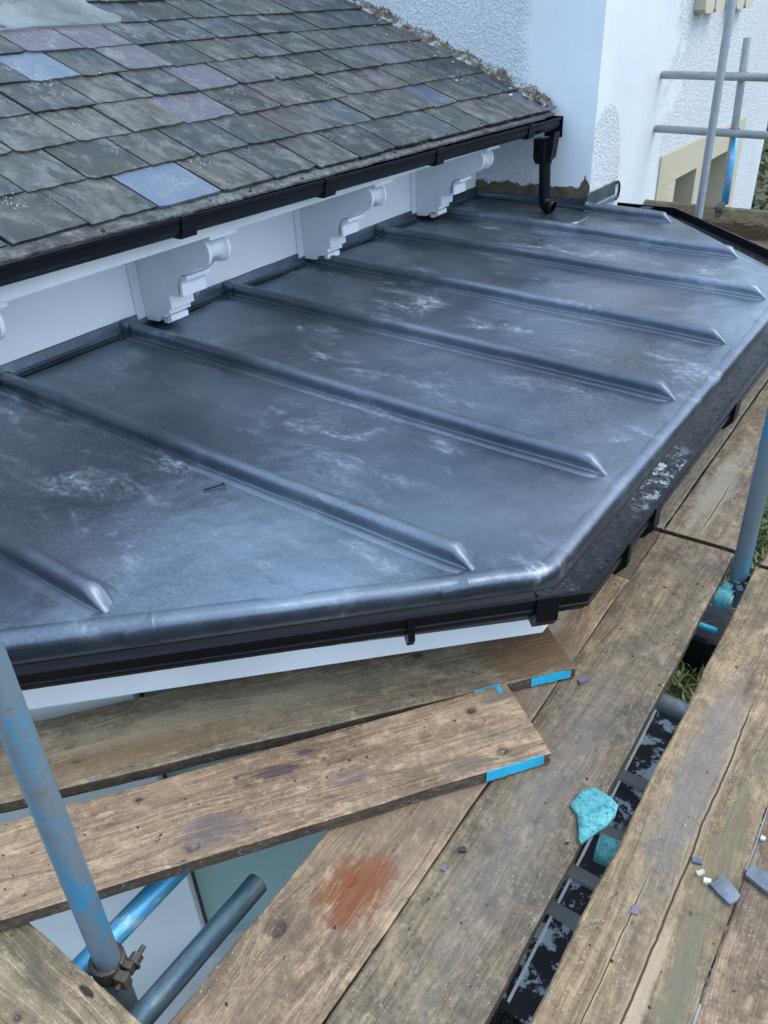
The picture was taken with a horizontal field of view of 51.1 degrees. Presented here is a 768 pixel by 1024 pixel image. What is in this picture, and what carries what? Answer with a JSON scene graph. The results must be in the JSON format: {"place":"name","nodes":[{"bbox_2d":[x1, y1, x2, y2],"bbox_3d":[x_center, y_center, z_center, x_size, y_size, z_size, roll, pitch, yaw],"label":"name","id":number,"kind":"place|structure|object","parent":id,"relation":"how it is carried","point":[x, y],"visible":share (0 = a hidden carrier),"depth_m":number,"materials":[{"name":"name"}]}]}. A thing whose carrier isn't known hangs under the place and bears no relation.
{"place":"outdoors","nodes":[
{"label":"outdoors","id":0,"kind":"place"},
{"bbox_2d":[0,635,137,1011],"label":"scaffold tube","id":1,"kind":"object","parent":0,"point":[25,752],"visible":1,"depth_m":1.27,"materials":[{"name":"blue metal"}]},
{"bbox_2d":[88,942,145,991],"bbox_3d":[-0.511,0.863,1.542,0.092,0.044,0.088,11,35,21],"label":"scaffold coupler","id":2,"kind":"object","parent":1,"relation":"attached to","point":[121,978],"visible":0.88,"depth_m":1.52,"materials":[{"name":"metal"}]},
{"bbox_2d":[129,874,266,1023],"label":"scaffold tube","id":3,"kind":"object","parent":2,"relation":"attached to","point":[158,997],"visible":1,"depth_m":1.56,"materials":[{"name":"metal"}]},
{"bbox_2d":[0,923,141,1023],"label":"scaffold board","id":4,"kind":"object","parent":3,"relation":"on","point":[44,979],"visible":0.84,"depth_m":1.45,"materials":[{"name":"brown wood"}]},
{"bbox_2d":[72,872,189,976],"bbox_3d":[-0.432,0.765,1.782,0.050,0.048,2.000,18,38,30],"label":"scaffold tube","id":5,"kind":"object","parent":1,"relation":"attached to","point":[132,915],"depth_m":1.66,"materials":[{"name":"blue metal"}]},
{"bbox_2d":[0,0,563,364],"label":"slate roofed house","id":6,"kind":"structure","parent":0,"point":[164,160],"depth_m":3.45,"materials":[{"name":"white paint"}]},
{"bbox_2d":[0,180,767,1023],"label":"bay window","id":7,"kind":"structure","parent":6,"relation":"attached to","point":[472,416],"depth_m":2.53,"materials":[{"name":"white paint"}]},
{"bbox_2d":[140,692,207,923],"bbox_3d":[-0.235,0.863,2.433,0.776,1.266,0.060,-7,33,-7],"label":"window frame","id":8,"kind":"structure","parent":7,"relation":"in","point":[142,694],"depth_m":2.58,"materials":[{"name":"metal"}]},
{"bbox_2d":[203,482,224,490],"bbox_3d":[-0.485,-0.072,2.294,0.061,0.012,0.012,-18,35,-22],"label":"clout nail","id":9,"kind":"object","parent":7,"relation":"on","point":[214,486],"visible":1,"depth_m":2.29,"materials":[{"name":"black metal"}]},
{"bbox_2d":[143,682,328,932],"bbox_3d":[-0.246,0.861,2.437,0.740,1.268,0.008,-7,33,-7],"label":"window pane","id":10,"kind":"structure","parent":7,"relation":"in","point":[274,865],"depth_m":2.58,"materials":[{"name":"grey glass"}]},
{"bbox_2d":[489,781,616,1023],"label":"plastic sheet","id":11,"kind":"object","parent":7,"relation":"attached to","point":[500,1016],"depth_m":2.46,"materials":[{"name":"black plastic"}]},
{"bbox_2d":[498,710,767,1023],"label":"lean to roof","id":12,"kind":"object","parent":7,"relation":"attached to","point":[526,990],"visible":0.13,"depth_m":2.04,"materials":[{"name":"black"}]},
{"bbox_2d":[655,693,688,719],"bbox_3d":[0.795,0.522,2.064,1.300,0.048,0.049,20,39,31],"label":"scaffold tube","id":13,"kind":"object","parent":7,"relation":"attached to","point":[672,706],"depth_m":2.08,"materials":[{"name":"metal"}]},
{"bbox_2d":[168,574,628,1023],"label":"scaffold board","id":14,"kind":"object","parent":13,"relation":"on","point":[356,883],"visible":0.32,"depth_m":1.56,"materials":[{"name":"brown wood"}]},
{"bbox_2d":[0,683,550,930],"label":"scaffold board","id":15,"kind":"object","parent":14,"relation":"on","point":[121,852],"visible":0.98,"depth_m":1.73,"materials":[{"name":"brown wood"}]},
{"bbox_2d":[0,627,574,813],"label":"scaffold board","id":16,"kind":"object","parent":14,"relation":"on","point":[115,744],"visible":0.68,"depth_m":1.95,"materials":[{"name":"brown wood"}]},
{"bbox_2d":[2,505,766,1017],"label":"grit","id":17,"kind":"object","parent":14,"relation":"on","point":[520,855],"visible":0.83,"depth_m":1.68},
{"bbox_2d":[325,533,733,1023],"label":"scaffold board","id":18,"kind":"object","parent":13,"relation":"on","point":[492,891],"visible":0.93,"depth_m":1.69,"materials":[{"name":"brown wood"}]},
{"bbox_2d":[440,864,447,871],"bbox_3d":[0.121,0.715,1.616,0.011,0.003,0.015,19,39,30],"label":"slate chip","id":19,"kind":"object","parent":18,"relation":"on","point":[444,867],"visible":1,"depth_m":1.61,"materials":[{"name":"stone"}]},
{"bbox_2d":[458,847,465,852],"bbox_3d":[0.160,0.692,1.646,0.017,0.006,0.011,1,33,6],"label":"slate chip","id":20,"kind":"object","parent":18,"relation":"on","point":[462,849],"visible":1,"depth_m":1.64,"materials":[{"name":"grey stone"}]},
{"bbox_2d":[578,675,588,684],"bbox_3d":[0.504,0.425,2.036,0.029,0.006,0.018,-16,35,-19],"label":"slate chip","id":21,"kind":"object","parent":18,"relation":"on","point":[583,679],"visible":1,"depth_m":2.03,"materials":[{"name":"purple stone"}]},
{"bbox_2d":[570,787,620,866],"bbox_3d":[0.462,0.695,1.711,0.156,0.127,0.144,19,39,30],"label":"plastic scrap","id":22,"kind":"object","parent":18,"relation":"attached to","point":[594,809],"visible":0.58,"depth_m":1.70,"materials":[{"name":"teal plastic"}]},
{"bbox_2d":[529,567,767,1023],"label":"scaffold board","id":23,"kind":"object","parent":13,"relation":"on","point":[672,939],"visible":1,"depth_m":1.61,"materials":[{"name":"brown wood"}]},
{"bbox_2d":[630,905,638,914],"bbox_3d":[0.476,0.755,1.525,0.014,0.003,0.019,12,36,22],"label":"slate chip","id":24,"kind":"object","parent":23,"relation":"on","point":[635,910],"visible":1,"depth_m":1.52,"materials":[{"name":"purple stone"}]},
{"bbox_2d":[692,1003,701,1023],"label":"timber sliver","id":25,"kind":"object","parent":23,"relation":"on","point":[696,1014],"visible":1,"depth_m":1.37,"materials":[{"name":"grey wood"}]},
{"bbox_2d":[692,856,702,864],"bbox_3d":[0.625,0.696,1.604,0.021,0.005,0.014,6,34,14],"label":"slate chip","id":26,"kind":"object","parent":23,"relation":"on","point":[697,860],"visible":1,"depth_m":1.60,"materials":[{"name":"grey stone"}]},
{"bbox_2d":[695,869,704,876],"bbox_3d":[0.623,0.710,1.581,0.018,0.007,0.010,-10,33,-11],"label":"mortar crumb","id":27,"kind":"object","parent":23,"relation":"on","point":[700,873],"visible":1,"depth_m":1.58,"materials":[{"name":"beige concrete"}]},
{"bbox_2d":[703,877,710,884],"bbox_3d":[0.629,0.719,1.566,0.014,0.007,0.011,12,36,23],"label":"mortar crumb","id":28,"kind":"object","parent":23,"relation":"on","point":[706,881],"visible":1,"depth_m":1.56,"materials":[{"name":"white concrete"}]},
{"bbox_2d":[709,874,739,906],"bbox_3d":[0.656,0.728,1.547,0.038,0.009,0.054,-16,35,-19],"label":"slate chip","id":29,"kind":"object","parent":23,"relation":"on","point":[722,887],"visible":1,"depth_m":1.54,"materials":[{"name":"stone"}]},
{"bbox_2d":[696,806,767,1023],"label":"scaffold board","id":30,"kind":"object","parent":13,"relation":"on","point":[744,943],"visible":0.89,"depth_m":1.44,"materials":[{"name":"brown wood"}]},
{"bbox_2d":[745,866,767,894],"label":"slate chip","id":31,"kind":"object","parent":30,"relation":"on","point":[756,876],"visible":1,"depth_m":1.56,"materials":[{"name":"stone"}]},
{"bbox_2d":[745,808,767,870],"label":"timber sliver","id":32,"kind":"object","parent":30,"relation":"on","point":[753,850],"visible":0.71,"depth_m":1.64,"materials":[{"name":"grey wood"}]},
{"bbox_2d":[654,367,767,532],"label":"scaffold board","id":33,"kind":"object","parent":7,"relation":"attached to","point":[678,497],"visible":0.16,"depth_m":2.94,"materials":[{"name":"brown wood"}]},
{"bbox_2d":[710,594,734,609],"bbox_3d":[0.662,0.137,2.612,0.912,0.048,0.049,20,39,31],"label":"scaffold tube","id":34,"kind":"object","parent":7,"relation":"attached to","point":[731,601],"visible":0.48,"depth_m":2.37,"materials":[{"name":"grey metal"}]},
{"bbox_2d":[612,530,660,578],"bbox_3d":[0.716,0.117,2.551,0.235,0.040,0.287,18,38,30],"label":"scaffold board","id":35,"kind":"object","parent":34,"relation":"on","point":[641,547],"visible":0.18,"depth_m":2.50,"materials":[{"name":"brown wood"}]},
{"bbox_2d":[663,381,767,554],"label":"scaffold board","id":36,"kind":"object","parent":34,"relation":"on","point":[709,512],"visible":0.76,"depth_m":2.76,"materials":[{"name":"brown wood"}]},
{"bbox_2d":[712,582,732,611],"bbox_3d":[1.018,0.252,2.401,0.044,0.072,0.095,19,39,30],"label":"scaffold coupler","id":37,"kind":"object","parent":34,"relation":"attached to","point":[723,596],"visible":0.81,"depth_m":2.37,"materials":[{"name":"green paint"}]},
{"bbox_2d":[364,0,767,208],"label":"white rendered building","id":38,"kind":"structure","parent":0,"point":[593,69],"depth_m":5.05,"materials":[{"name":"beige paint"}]},
{"bbox_2d":[623,123,767,768],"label":"ground","id":39,"kind":"structure","parent":0,"point":[677,691],"depth_m":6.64,"materials":[{"name":"green plant"}]},
{"bbox_2d":[679,605,732,674],"bbox_3d":[2.283,0.914,5.715,0.430,0.372,0.430,19,39,30],"label":"garden bin","id":40,"kind":"object","parent":39,"relation":"on","point":[703,643],"visible":0.28,"depth_m":5.58,"materials":[{"name":"black plastic"}]},
{"bbox_2d":[698,622,717,632],"bbox_3d":[0.675,0.242,2.502,0.705,0.018,0.019,19,39,31],"label":"steel rod","id":41,"kind":"object","parent":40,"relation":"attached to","point":[709,628],"visible":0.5,"depth_m":2.33,"materials":[{"name":"teal paint"}]},
{"bbox_2d":[694,0,736,218],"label":"scaffold tube","id":42,"kind":"object","parent":39,"relation":"on","point":[719,83],"depth_m":4.71,"materials":[{"name":"grey metal"}]},
{"bbox_2d":[730,407,767,607],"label":"scaffold tube","id":43,"kind":"object","parent":39,"relation":"on","point":[751,520],"visible":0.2,"depth_m":2.26,"materials":[{"name":"blue metal"}]},
{"bbox_2d":[728,574,751,598],"bbox_3d":[1.076,0.220,2.394,0.088,0.044,0.092,3,33,9],"label":"scaffold coupler","id":44,"kind":"object","parent":43,"relation":"attached to","point":[738,589],"visible":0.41,"depth_m":2.37,"materials":[{"name":"grey metal"}]},
{"bbox_2d":[759,550,767,569],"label":"scaffold board","id":45,"kind":"object","parent":44,"relation":"on","point":[763,564],"visible":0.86,"depth_m":2.42,"materials":[{"name":"brown wood"}]},
{"bbox_2d":[751,124,767,209],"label":"hedge tree","id":46,"kind":"object","parent":39,"relation":"on","point":[763,167],"visible":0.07,"depth_m":12.08,"materials":[{"name":"green plant"}]},
{"bbox_2d":[645,199,767,241],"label":"scaffold board","id":47,"kind":"object","parent":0,"point":[750,224],"visible":0.48,"depth_m":5.44,"materials":[{"name":"brown wood"}]},
{"bbox_2d":[715,202,724,216],"bbox_3d":[2.283,-2.057,5.461,0.044,0.093,0.088,19,39,30],"label":"scaffold coupler","id":48,"kind":"object","parent":47,"relation":"attached to","point":[718,208],"visible":1,"depth_m":5.43,"materials":[{"name":"metal"}]},
{"bbox_2d":[721,37,751,204],"bbox_3d":[2.298,-2.528,5.249,0.058,0.986,0.050,17,38,32],"label":"scaffold tube","id":49,"kind":"object","parent":47,"relation":"attached to","point":[733,142],"visible":0.95,"depth_m":5.23,"materials":[{"name":"blue metal"}]},
{"bbox_2d":[655,125,767,139],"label":"scaffold tube","id":50,"kind":"object","parent":49,"relation":"attached to","point":[733,133],"visible":1,"depth_m":5.28,"materials":[{"name":"grey metal"}]},
{"bbox_2d":[661,71,767,81],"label":"scaffold tube","id":51,"kind":"object","parent":49,"relation":"attached to","point":[729,76],"visible":1,"depth_m":5.14,"materials":[{"name":"grey metal"}]},
{"bbox_2d":[750,240,767,247],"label":"scaffold board","id":52,"kind":"object","parent":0,"point":[764,244],"visible":0.02,"depth_m":5.33,"materials":[{"name":"brown wood"}]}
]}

